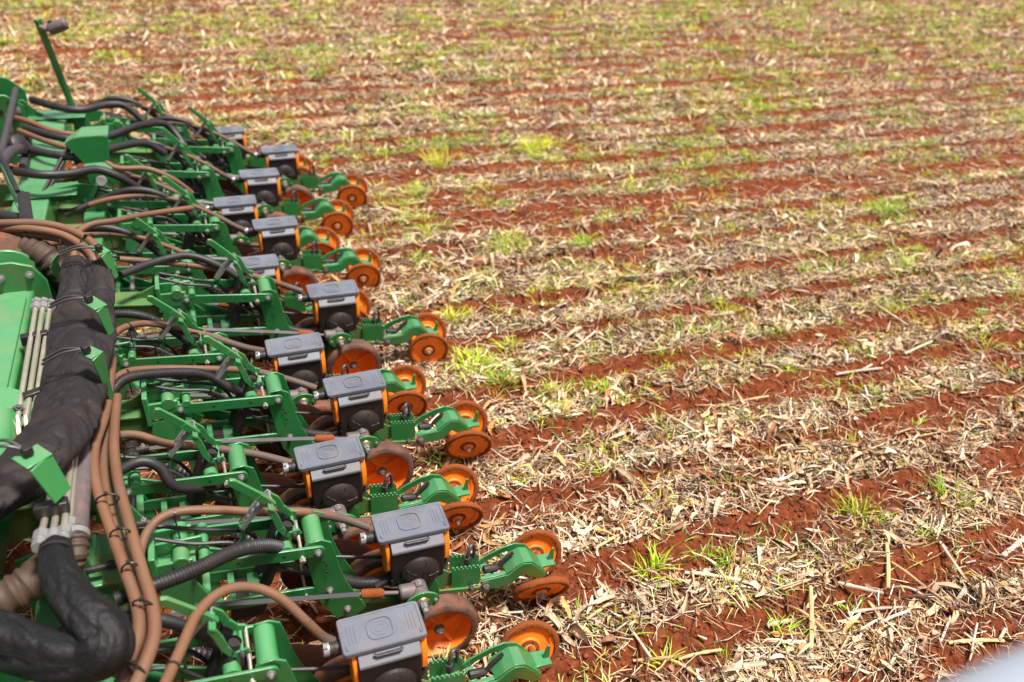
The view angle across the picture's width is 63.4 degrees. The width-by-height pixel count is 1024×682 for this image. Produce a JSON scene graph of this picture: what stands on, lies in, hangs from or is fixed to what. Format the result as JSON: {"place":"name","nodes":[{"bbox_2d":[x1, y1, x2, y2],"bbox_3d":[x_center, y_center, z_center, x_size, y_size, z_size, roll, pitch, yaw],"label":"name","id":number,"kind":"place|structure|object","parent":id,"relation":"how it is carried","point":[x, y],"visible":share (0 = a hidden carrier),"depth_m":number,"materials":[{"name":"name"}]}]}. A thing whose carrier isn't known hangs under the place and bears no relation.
{"place":"outdoors","nodes":[
{"label":"outdoors","id":0,"kind":"place"},
{"bbox_2d":[0,0,1023,681],"bbox_3d":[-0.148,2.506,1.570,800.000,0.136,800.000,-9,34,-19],"label":"ground","id":1,"kind":"structure","parent":0,"point":[640,412],"depth_m":5.96,"materials":[{"name":"soil"}]},
{"bbox_2d":[0,77,129,681],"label":"seeder frame","id":2,"kind":"object","parent":1,"relation":"on","point":[22,286],"visible":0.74,"depth_m":3.89,"materials":[{"name":"green paint"}]},
{"bbox_2d":[0,210,18,218],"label":"air hose","id":3,"kind":"object","parent":2,"relation":"attached to","point":[8,215],"visible":0.41,"depth_m":4.49,"materials":[{"name":"black rubber"}]},
{"bbox_2d":[0,553,43,612],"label":"corrugated duct","id":4,"kind":"object","parent":2,"relation":"attached to","point":[20,588],"visible":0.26,"depth_m":2.47,"materials":[{"name":"plastic"}]},
{"bbox_2d":[0,231,51,293],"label":"air spring","id":5,"kind":"object","parent":2,"relation":"attached to","point":[10,251],"visible":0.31,"depth_m":3.97,"materials":[{"name":"metal"}]},
{"bbox_2d":[15,297,55,433],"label":"pipe bank","id":6,"kind":"structure","parent":2,"relation":"attached to","point":[41,305],"depth_m":3.40,"materials":[{"name":"metal"}]},
{"bbox_2d":[16,234,64,293],"bbox_3d":[-2.455,-0.389,4.173,0.634,0.392,0.231,11,33,12],"label":"corrugated duct","id":7,"kind":"object","parent":2,"relation":"attached to","point":[40,253],"visible":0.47,"depth_m":3.99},
{"bbox_2d":[5,114,75,134],"bbox_3d":[-3.249,-1.478,5.823,0.727,0.159,0.293,3,32,0],"label":"air hose","id":8,"kind":"object","parent":2,"relation":"attached to","point":[31,122],"visible":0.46,"depth_m":5.72,"materials":[{"name":"beige rubber"}]},
{"bbox_2d":[31,456,78,552],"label":"pipe bank","id":9,"kind":"structure","parent":2,"relation":"attached to","point":[45,510],"depth_m":2.55,"materials":[{"name":"metal"}]},
{"bbox_2d":[0,534,135,681],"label":"canvas sleeve","id":10,"kind":"object","parent":9,"relation":"attached to","point":[96,642],"visible":1,"depth_m":2.15,"materials":[{"name":"black fabric"}]},
{"bbox_2d":[39,540,72,550],"bbox_3d":[-1.312,0.602,2.385,0.088,0.070,0.010,-6,33,-14],"label":"sleeve strap","id":11,"kind":"object","parent":10,"relation":"attached to","point":[64,543],"visible":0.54,"depth_m":2.37,"materials":[{"name":"black fabric"}]},
{"bbox_2d":[70,440,91,569],"bbox_3d":[-1.448,0.510,2.796,0.077,0.168,0.722,-10,34,-20],"label":"grey pipe","id":12,"kind":"object","parent":9,"relation":"attached to","point":[80,538],"visible":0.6,"depth_m":2.66,"materials":[{"name":"metal"}]},
{"bbox_2d":[0,255,117,519],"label":"canvas sleeve","id":13,"kind":"object","parent":2,"relation":"attached to","point":[61,425],"visible":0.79,"depth_m":3.15,"materials":[{"name":"black fabric"}]},
{"bbox_2d":[0,219,101,259],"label":"hose bundle","id":14,"kind":"object","parent":13,"relation":"attached to","point":[63,234],"visible":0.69,"depth_m":3.99,"materials":[{"name":"beige rubber"}]},
{"bbox_2d":[17,191,33,232],"bbox_3d":[-2.460,-0.669,4.192,0.064,0.058,0.550,-14,36,-26],"label":"hook strap","id":15,"kind":"object","parent":14,"relation":"hanging from","point":[24,205],"visible":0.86,"depth_m":4.17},
{"bbox_2d":[34,18,91,129],"bbox_3d":[-3.316,-1.978,6.216,0.203,0.863,0.246,6,32,4],"label":"sensor mast","id":16,"kind":"object","parent":2,"relation":"attached to","point":[57,26],"visible":0.8,"depth_m":6.08,"materials":[{"name":"green metal"}]},
{"bbox_2d":[9,165,142,186],"bbox_3d":[-2.697,-0.978,5.163,0.743,0.266,0.181,-12,35,-23],"label":"air hose","id":17,"kind":"object","parent":2,"relation":"attached to","point":[73,173],"visible":0.9,"depth_m":5.08,"materials":[{"name":"black rubber"}]},
{"bbox_2d":[28,96,145,121],"bbox_3d":[-3.263,-1.739,6.361,0.809,0.228,0.277,-5,33,-13],"label":"air hose","id":18,"kind":"object","parent":2,"relation":"attached to","point":[131,110],"visible":0.99,"depth_m":6.28,"materials":[{"name":"black rubber"}]},
{"bbox_2d":[27,139,166,160],"bbox_3d":[-2.760,-1.244,5.603,0.936,0.247,0.352,-22,40,-34],"label":"air hose","id":19,"kind":"object","parent":2,"relation":"attached to","point":[115,147],"visible":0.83,"depth_m":5.60,"materials":[{"name":"black rubber"}]},
{"bbox_2d":[22,119,187,146],"bbox_3d":[-2.862,-1.442,6.003,1.077,0.347,0.406,-25,42,-38],"label":"air hose","id":20,"kind":"object","parent":2,"relation":"attached to","point":[170,127],"visible":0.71,"depth_m":5.93,"materials":[{"name":"black rubber"}]},
{"bbox_2d":[16,128,193,193],"bbox_3d":[-2.799,-1.176,5.567,1.252,0.350,0.266,8,32,8],"label":"air hose","id":21,"kind":"object","parent":2,"relation":"attached to","point":[109,163],"visible":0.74,"depth_m":5.47,"materials":[{"name":"beige rubber"}]},
{"bbox_2d":[90,355,161,681],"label":"hose bundle","id":22,"kind":"object","parent":2,"relation":"attached to","point":[135,575],"visible":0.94,"depth_m":2.64,"materials":[{"name":"beige rubber"}]},
{"bbox_2d":[123,198,183,616],"bbox_3d":[-2.101,-0.205,4.790,0.452,0.066,6.000,-9,34,-19],"label":"drive shaft","id":23,"kind":"object","parent":2,"relation":"attached to","point":[131,446],"visible":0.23,"depth_m":3.73,"materials":[{"name":"metal"}]},
{"bbox_2d":[72,87,314,181],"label":"row unit","id":24,"kind":"object","parent":1,"relation":"on","point":[117,121],"visible":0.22,"depth_m":6.92,"materials":[{"name":"metal"}]},
{"bbox_2d":[55,154,339,269],"bbox_3d":[-2.250,-0.874,5.859,2.022,0.975,0.451,-5,33,-14],"label":"row unit","id":25,"kind":"object","parent":1,"relation":"on","point":[241,210],"visible":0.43,"depth_m":5.84,"materials":[{"name":"metal"}]},
{"bbox_2d":[68,127,353,237],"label":"row unit","id":26,"kind":"object","parent":1,"relation":"on","point":[264,188],"visible":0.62,"depth_m":6.33,"materials":[{"name":"metal"}]},
{"bbox_2d":[64,176,380,306],"bbox_3d":[-1.881,-0.673,5.569,2.024,0.975,0.449,-6,33,-15],"label":"row unit","id":27,"kind":"object","parent":1,"relation":"on","point":[278,237],"visible":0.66,"depth_m":5.58,"materials":[{"name":"metal"}]},
{"bbox_2d":[76,213,370,339],"bbox_3d":[-1.874,-0.363,5.072,2.015,0.982,0.450,-5,33,-13],"label":"row unit","id":28,"kind":"object","parent":1,"relation":"on","point":[267,265],"visible":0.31,"depth_m":4.98,"materials":[{"name":"metal"}]},
{"bbox_2d":[47,205,193,245],"bbox_3d":[-2.183,-0.661,4.686,0.134,0.183,0.975,21,36,26],"label":"air hose","id":29,"kind":"object","parent":28,"relation":"attached to","point":[100,222],"visible":0.69,"depth_m":4.67,"materials":[{"name":"beige rubber"}]},
{"bbox_2d":[110,106,367,222],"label":"row unit","id":30,"kind":"object","parent":1,"relation":"on","point":[351,188],"visible":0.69,"depth_m":6.83,"materials":[{"name":"metal"}]},
{"bbox_2d":[9,407,483,550],"bbox_3d":[-1.062,0.625,3.580,2.030,0.977,0.490,-10,34,-20],"label":"row unit","id":31,"kind":"object","parent":1,"relation":"on","point":[334,472],"visible":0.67,"depth_m":3.59,"materials":[{"name":"metal"}]},
{"bbox_2d":[113,295,427,420],"bbox_3d":[-1.409,0.149,4.311,2.031,0.977,0.490,-9,34,-19],"label":"row unit","id":32,"kind":"object","parent":1,"relation":"on","point":[301,356],"visible":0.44,"depth_m":4.30,"materials":[{"name":"metal"}]},
{"bbox_2d":[114,239,448,375],"bbox_3d":[-1.319,-0.179,4.817,2.031,0.977,0.490,-9,35,-20],"label":"row unit","id":33,"kind":"object","parent":1,"relation":"on","point":[335,319],"visible":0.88,"depth_m":4.81,"materials":[{"name":"metal"}]},
{"bbox_2d":[30,582,559,681],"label":"row unit","id":34,"kind":"object","parent":1,"relation":"on","point":[388,644],"visible":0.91,"depth_m":2.83,"materials":[{"name":"green paint"}]},
{"bbox_2d":[114,335,491,497],"bbox_3d":[-1.033,0.349,4.032,2.039,0.973,0.524,-12,35,-23],"label":"row unit","id":35,"kind":"object","parent":1,"relation":"on","point":[284,425],"visible":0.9,"depth_m":4.04,"materials":[{"name":"metal"}]},
{"bbox_2d":[43,478,569,659],"bbox_3d":[-0.669,0.855,3.257,2.030,0.985,0.537,-12,35,-23],"label":"row unit","id":36,"kind":"object","parent":1,"relation":"on","point":[409,559],"visible":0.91,"depth_m":3.26,"materials":[{"name":"metal"}]},
{"bbox_2d":[411,248,434,266],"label":"grass tuft","id":37,"kind":"object","parent":1,"relation":"on","point":[418,259],"visible":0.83,"depth_m":6.45,"materials":[{"name":"green plant"}]},
{"bbox_2d":[417,144,465,167],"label":"grass tuft","id":38,"kind":"object","parent":1,"relation":"on","point":[438,161],"visible":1,"depth_m":8.27,"materials":[{"name":"yellow plant"}]},
{"bbox_2d":[433,303,475,325],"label":"grass tuft","id":39,"kind":"object","parent":1,"relation":"on","point":[453,316],"visible":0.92,"depth_m":5.73,"materials":[{"name":"yellow plant"}]},
{"bbox_2d":[451,354,466,382],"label":"corn stalk","id":40,"kind":"object","parent":1,"relation":"on","point":[460,371],"visible":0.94,"depth_m":5.14,"materials":[{"name":"plant"}]},
{"bbox_2d":[486,362,529,394],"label":"grass tuft","id":41,"kind":"object","parent":1,"relation":"on","point":[502,378],"visible":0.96,"depth_m":5.10,"materials":[{"name":"green plant"}]},
{"bbox_2d":[490,332,527,350],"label":"grass tuft","id":42,"kind":"object","parent":1,"relation":"on","point":[507,341],"visible":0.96,"depth_m":5.43,"materials":[{"name":"plant"}]},
{"bbox_2d":[0,0,1023,681],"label":"crop residue","id":43,"kind":"object","parent":1,"relation":"on","point":[792,662],"visible":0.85,"depth_m":6.65},
{"bbox_2d":[412,288,446,304],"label":"corn stalk","id":44,"kind":"object","parent":43,"relation":"on","point":[429,296],"visible":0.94,"depth_m":5.96,"materials":[{"name":"plant"}]},
{"bbox_2d":[434,340,514,379],"bbox_3d":[-0.240,0.141,5.165,0.420,0.174,0.479,-23,41,-36],"label":"grass tuft","id":45,"kind":"object","parent":43,"relation":"on","point":[484,360],"visible":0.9,"depth_m":5.21,"materials":[{"name":"plant"}]},
{"bbox_2d":[479,223,540,257],"bbox_3d":[-0.032,-0.798,6.655,0.545,0.219,0.531,-26,42,-38],"label":"grass tuft","id":46,"kind":"object","parent":43,"relation":"on","point":[509,241],"visible":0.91,"depth_m":6.71,"materials":[{"name":"green plant"}]},
{"bbox_2d":[500,362,552,373],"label":"corn stalk","id":47,"kind":"object","parent":43,"relation":"on","point":[528,367],"visible":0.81,"depth_m":5.24,"materials":[{"name":"plant"}]},
{"bbox_2d":[514,279,552,286],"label":"corn stalk","id":48,"kind":"object","parent":43,"relation":"on","point":[531,283],"visible":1,"depth_m":6.22,"materials":[{"name":"plant"}]},
{"bbox_2d":[539,301,567,317],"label":"corn stalk","id":49,"kind":"object","parent":43,"relation":"on","point":[559,305],"visible":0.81,"depth_m":5.91,"materials":[{"name":"plant"}]},
{"bbox_2d":[536,399,570,417],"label":"corn stalk","id":50,"kind":"object","parent":43,"relation":"on","point":[546,410],"visible":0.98,"depth_m":4.88,"materials":[{"name":"plant"}]},
{"bbox_2d":[597,532,622,547],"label":"corn stalk","id":51,"kind":"object","parent":43,"relation":"on","point":[609,539],"visible":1,"depth_m":4.04,"materials":[{"name":"plant"}]},
{"bbox_2d":[602,376,621,406],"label":"corn stalk","id":52,"kind":"object","parent":43,"relation":"on","point":[612,390],"visible":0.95,"depth_m":5.05,"materials":[{"name":"plant"}]},
{"bbox_2d":[619,538,686,598],"bbox_3d":[0.671,1.066,3.883,0.366,0.180,0.309,-24,41,-36],"label":"grass tuft","id":53,"kind":"object","parent":43,"relation":"on","point":[653,563],"visible":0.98,"depth_m":3.93,"materials":[{"name":"green plant"}]},
{"bbox_2d":[678,648,721,660],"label":"corn stalk","id":54,"kind":"object","parent":43,"relation":"on","point":[699,653],"visible":1,"depth_m":3.49,"materials":[{"name":"plant"}]},
{"bbox_2d":[723,662,766,668],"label":"corn stalk","id":55,"kind":"object","parent":43,"relation":"on","point":[754,664],"visible":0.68,"depth_m":3.46,"materials":[{"name":"plant"}]},
{"bbox_2d":[730,395,768,403],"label":"corn stalk","id":56,"kind":"object","parent":43,"relation":"on","point":[758,397],"visible":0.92,"depth_m":5.09,"materials":[{"name":"plant"}]},
{"bbox_2d":[765,639,805,644],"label":"corn stalk","id":57,"kind":"object","parent":43,"relation":"on","point":[769,642],"visible":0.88,"depth_m":3.56,"materials":[{"name":"plant"}]},
{"bbox_2d":[788,452,795,476],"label":"corn stalk","id":58,"kind":"object","parent":43,"relation":"on","point":[791,464],"visible":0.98,"depth_m":4.56,"materials":[{"name":"plant"}]},
{"bbox_2d":[808,585,814,650],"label":"corn stalk","id":59,"kind":"object","parent":43,"relation":"on","point":[811,617],"visible":0.97,"depth_m":3.66,"materials":[{"name":"plant"}]},
{"bbox_2d":[814,447,844,470],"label":"corn stalk","id":60,"kind":"object","parent":43,"relation":"on","point":[825,456],"visible":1,"depth_m":4.59,"materials":[{"name":"plant"}]},
{"bbox_2d":[847,606,904,614],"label":"corn stalk","id":61,"kind":"object","parent":43,"relation":"on","point":[875,608],"visible":1,"depth_m":3.75,"materials":[{"name":"plant"}]},
{"bbox_2d":[891,561,945,607],"bbox_3d":[1.912,1.139,3.903,0.020,0.026,0.300,-15,36,-26],"label":"corn stalk","id":62,"kind":"object","parent":43,"relation":"on","point":[907,573],"visible":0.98,"depth_m":3.93,"materials":[{"name":"plant"}]},
{"bbox_2d":[1000,537,1023,557],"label":"corn stalk","id":63,"kind":"object","parent":43,"relation":"on","point":[1015,545],"visible":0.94,"depth_m":4.14,"materials":[{"name":"plant"}]},
{"bbox_2d":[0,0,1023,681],"bbox_3d":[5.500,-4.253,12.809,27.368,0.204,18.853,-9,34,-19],"label":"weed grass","id":64,"kind":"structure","parent":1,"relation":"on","point":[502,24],"depth_m":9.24,"materials":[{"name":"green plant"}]},
{"bbox_2d":[3,93,1023,681],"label":"soil clods","id":65,"kind":"object","parent":1,"relation":"on","point":[885,601],"visible":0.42,"depth_m":4.81,"materials":[{"name":"brown soil"}]},
{"bbox_2d":[514,135,556,153],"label":"grass tuft","id":66,"kind":"object","parent":1,"relation":"on","point":[538,147],"visible":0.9,"depth_m":8.77,"materials":[{"name":"yellow plant"}]},
{"bbox_2d":[554,330,595,364],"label":"corn stalk","id":67,"kind":"object","parent":1,"relation":"on","point":[579,343],"visible":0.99,"depth_m":5.48,"materials":[{"name":"plant"}]},
{"bbox_2d":[558,229,602,248],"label":"grass tuft","id":68,"kind":"object","parent":1,"relation":"on","point":[577,238],"visible":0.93,"depth_m":6.86,"materials":[{"name":"green plant"}]},
{"bbox_2d":[573,594,614,613],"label":"corn stalk","id":69,"kind":"object","parent":1,"relation":"on","point":[599,600],"visible":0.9,"depth_m":3.70,"materials":[{"name":"plant"}]},
{"bbox_2d":[593,335,613,344],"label":"corn stalk","id":70,"kind":"object","parent":1,"relation":"on","point":[603,339],"visible":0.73,"depth_m":5.55,"materials":[{"name":"plant"}]},
{"bbox_2d":[589,374,619,393],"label":"grass tuft","id":71,"kind":"object","parent":1,"relation":"on","point":[602,382],"visible":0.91,"depth_m":5.12,"materials":[{"name":"green plant"}]},
{"bbox_2d":[593,496,616,508],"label":"corn stalk","id":72,"kind":"object","parent":1,"relation":"on","point":[612,504],"visible":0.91,"depth_m":4.26,"materials":[{"name":"plant"}]},
{"bbox_2d":[622,281,660,299],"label":"grass tuft","id":73,"kind":"object","parent":1,"relation":"on","point":[631,287],"visible":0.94,"depth_m":6.18,"materials":[{"name":"green plant"}]},
{"bbox_2d":[648,452,659,466],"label":"corn stalk","id":74,"kind":"object","parent":1,"relation":"on","point":[650,463],"visible":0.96,"depth_m":4.53,"materials":[{"name":"plant"}]},
{"bbox_2d":[633,655,676,661],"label":"corn stalk","id":75,"kind":"object","parent":1,"relation":"on","point":[652,658],"visible":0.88,"depth_m":3.50,"materials":[{"name":"plant"}]},
{"bbox_2d":[670,658,700,677],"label":"corn stalk","id":76,"kind":"object","parent":1,"relation":"on","point":[688,669],"visible":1,"depth_m":3.43,"materials":[{"name":"plant"}]},
{"bbox_2d":[685,571,761,588],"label":"corn stalk","id":77,"kind":"object","parent":1,"relation":"on","point":[744,581],"visible":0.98,"depth_m":3.87,"materials":[{"name":"plant"}]},
{"bbox_2d":[701,540,758,572],"bbox_3d":[1.053,1.030,3.951,0.307,0.093,0.220,-9,34,-19],"label":"grass tuft","id":78,"kind":"object","parent":1,"relation":"on","point":[729,552],"visible":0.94,"depth_m":3.95,"materials":[{"name":"green plant"}]},
{"bbox_2d":[710,296,749,312],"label":"grass tuft","id":79,"kind":"object","parent":1,"relation":"on","point":[721,302],"visible":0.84,"depth_m":6.12,"materials":[{"name":"plant"}]},
{"bbox_2d":[757,301,789,323],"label":"corn stalk","id":80,"kind":"object","parent":1,"relation":"on","point":[772,311],"visible":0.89,"depth_m":6.02,"materials":[{"name":"plant"}]},
{"bbox_2d":[767,618,796,626],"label":"corn stalk","id":81,"kind":"object","parent":1,"relation":"on","point":[782,622],"visible":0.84,"depth_m":3.67,"materials":[{"name":"plant"}]},
{"bbox_2d":[781,575,818,589],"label":"corn stalk","id":82,"kind":"object","parent":1,"relation":"on","point":[797,583],"visible":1,"depth_m":3.84,"materials":[{"name":"plant"}]},
{"bbox_2d":[785,603,839,650],"bbox_3d":[1.333,1.253,3.663,0.022,0.062,0.311,-15,36,-27],"label":"corn stalk","id":83,"kind":"object","parent":1,"relation":"on","point":[817,623],"visible":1,"depth_m":3.63,"materials":[{"name":"plant"}]},
{"bbox_2d":[835,367,882,374],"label":"corn stalk","id":84,"kind":"object","parent":1,"relation":"on","point":[860,370],"visible":0.98,"depth_m":5.48,"materials":[{"name":"plant"}]},
{"bbox_2d":[838,581,883,594],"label":"corn stalk","id":85,"kind":"object","parent":1,"relation":"on","point":[863,588],"visible":1,"depth_m":3.85,"materials":[{"name":"plant"}]},
{"bbox_2d":[831,488,899,534],"bbox_3d":[1.789,0.862,4.260,0.389,0.189,0.316,21,36,26],"label":"grass tuft","id":86,"kind":"object","parent":1,"relation":"on","point":[858,508],"visible":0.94,"depth_m":4.28,"materials":[{"name":"green plant"}]},
{"bbox_2d":[885,540,890,589],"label":"corn stalk","id":87,"kind":"object","parent":1,"relation":"on","point":[888,567],"visible":0.98,"depth_m":3.97,"materials":[{"name":"plant"}]},
{"bbox_2d":[860,194,921,222],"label":"grass tuft","id":88,"kind":"object","parent":1,"relation":"on","point":[886,207],"visible":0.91,"depth_m":7.76,"materials":[{"name":"green plant"}]},
{"bbox_2d":[874,302,907,325],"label":"corn stalk","id":89,"kind":"object","parent":1,"relation":"on","point":[891,314],"visible":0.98,"depth_m":6.06,"materials":[{"name":"plant"}]},
{"bbox_2d":[893,585,927,600],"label":"corn stalk","id":90,"kind":"object","parent":1,"relation":"on","point":[919,592],"visible":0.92,"depth_m":3.85,"materials":[{"name":"plant"}]},
{"bbox_2d":[892,253,929,279],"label":"grass tuft","id":91,"kind":"object","parent":1,"relation":"on","point":[911,265],"visible":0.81,"depth_m":6.73,"materials":[{"name":"green plant"}]},
{"bbox_2d":[903,340,932,354],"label":"corn stalk","id":92,"kind":"object","parent":1,"relation":"on","point":[917,347],"visible":1,"depth_m":5.69,"materials":[{"name":"plant"}]},
{"bbox_2d":[910,468,997,513],"bbox_3d":[2.343,0.804,4.359,0.408,0.143,0.295,30,40,35],"label":"grass tuft","id":93,"kind":"object","parent":1,"relation":"on","point":[943,488],"visible":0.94,"depth_m":4.40,"materials":[{"name":"green plant"}]},
{"bbox_2d":[939,541,970,586],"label":"corn stalk","id":94,"kind":"object","parent":1,"relation":"on","point":[952,560],"visible":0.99,"depth_m":4.02,"materials":[{"name":"plant"}]},
{"bbox_2d":[947,638,1004,644],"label":"corn stalk","id":95,"kind":"object","parent":1,"relation":"on","point":[962,641],"visible":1,"depth_m":3.64,"materials":[{"name":"plant"}]},
{"bbox_2d":[943,645,1023,681],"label":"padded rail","id":96,"kind":"object","parent":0,"point":[1007,666],"visible":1,"depth_m":0.63,"materials":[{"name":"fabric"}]}
]}

